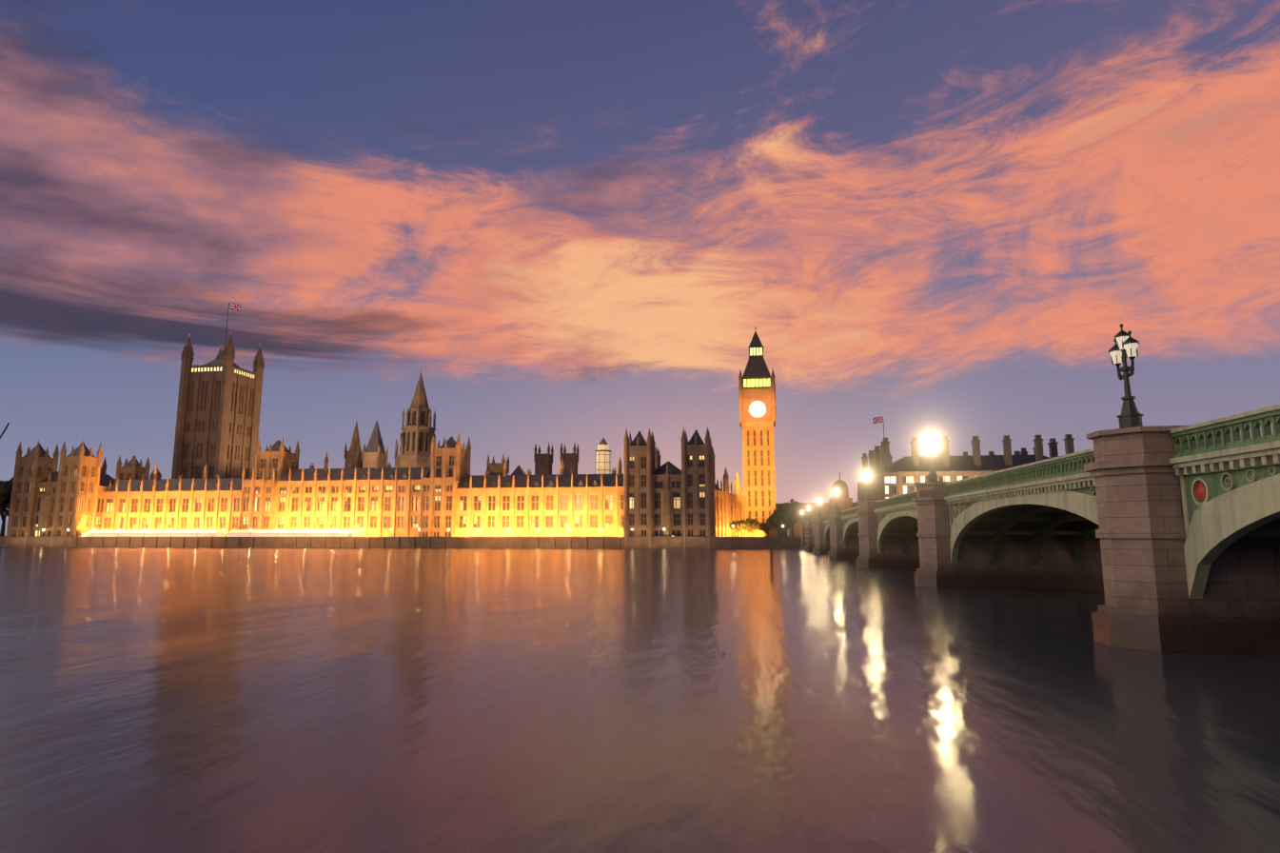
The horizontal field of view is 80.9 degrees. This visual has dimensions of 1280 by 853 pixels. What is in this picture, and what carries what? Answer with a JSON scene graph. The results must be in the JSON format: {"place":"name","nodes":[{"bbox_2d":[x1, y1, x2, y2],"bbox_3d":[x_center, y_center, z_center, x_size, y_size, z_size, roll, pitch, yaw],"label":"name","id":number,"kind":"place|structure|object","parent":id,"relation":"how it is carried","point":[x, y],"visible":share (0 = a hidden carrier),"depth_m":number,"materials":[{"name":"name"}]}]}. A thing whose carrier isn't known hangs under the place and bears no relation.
{"place":"outdoors","nodes":[
{"label":"outdoors","id":0,"kind":"place"},
{"bbox_2d":[0,546,1279,852],"bbox_3d":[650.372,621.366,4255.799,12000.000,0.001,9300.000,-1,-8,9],"label":"water","id":1,"kind":"structure","parent":0,"point":[453,700],"depth_m":18.33,"materials":[{"name":"grey liquid"}]},
{"bbox_2d":[0,0,1279,535],"label":"sky","id":2,"kind":"structure","parent":0,"point":[579,221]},
{"bbox_3d":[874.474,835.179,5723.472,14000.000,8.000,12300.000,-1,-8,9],"label":"ground","id":3,"kind":"structure","parent":0,"visible":0},
{"bbox_2d":[0,422,773,571],"bbox_3d":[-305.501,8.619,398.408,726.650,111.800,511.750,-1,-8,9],"label":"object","id":4,"kind":"object","parent":3,"relation":"on","point":[771,541],"visible":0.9,"depth_m":87.26,"materials":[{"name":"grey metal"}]},
{"bbox_2d":[0,301,802,548],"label":"palace","id":5,"kind":"structure","parent":3,"relation":"on","point":[229,483],"depth_m":282.42,"materials":[{"name":"beige stone"}]},
{"bbox_2d":[228,302,242,311],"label":"flag","id":6,"kind":"object","parent":5,"relation":"attached to","point":[232,305],"visible":0.94,"depth_m":393.04,"materials":[{"name":"multicoloured fabric"}]},
{"bbox_2d":[0,476,812,536],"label":"trees","id":7,"kind":"object","parent":3,"relation":"on","point":[787,515],"visible":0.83,"depth_m":297.02,"materials":[{"name":"green plant"}]},
{"bbox_2d":[738,324,777,536],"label":"clock tower","id":8,"kind":"structure","parent":3,"relation":"on","point":[757,402],"depth_m":336.97,"materials":[{"name":"stone"}]},
{"bbox_2d":[775,422,1074,536],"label":"building","id":9,"kind":"structure","parent":3,"relation":"on","point":[890,479],"depth_m":283.40,"materials":[{"name":"stone"}]},
{"bbox_2d":[872,415,883,424],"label":"flag","id":10,"kind":"object","parent":9,"relation":"on","point":[876,420],"visible":0.98,"depth_m":286.10,"materials":[{"name":"multicoloured fabric"}]},
{"bbox_2d":[799,404,1279,653],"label":"bridge","id":11,"kind":"structure","parent":3,"relation":"on","point":[1166,538],"depth_m":29.27,"materials":[{"name":"green"}]},
{"bbox_2d":[800,323,1143,523],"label":"lamps","id":12,"kind":"object","parent":11,"relation":"on","point":[1123,349],"visible":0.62,"depth_m":31.05,"materials":[{"name":"grey metal"}]}
]}

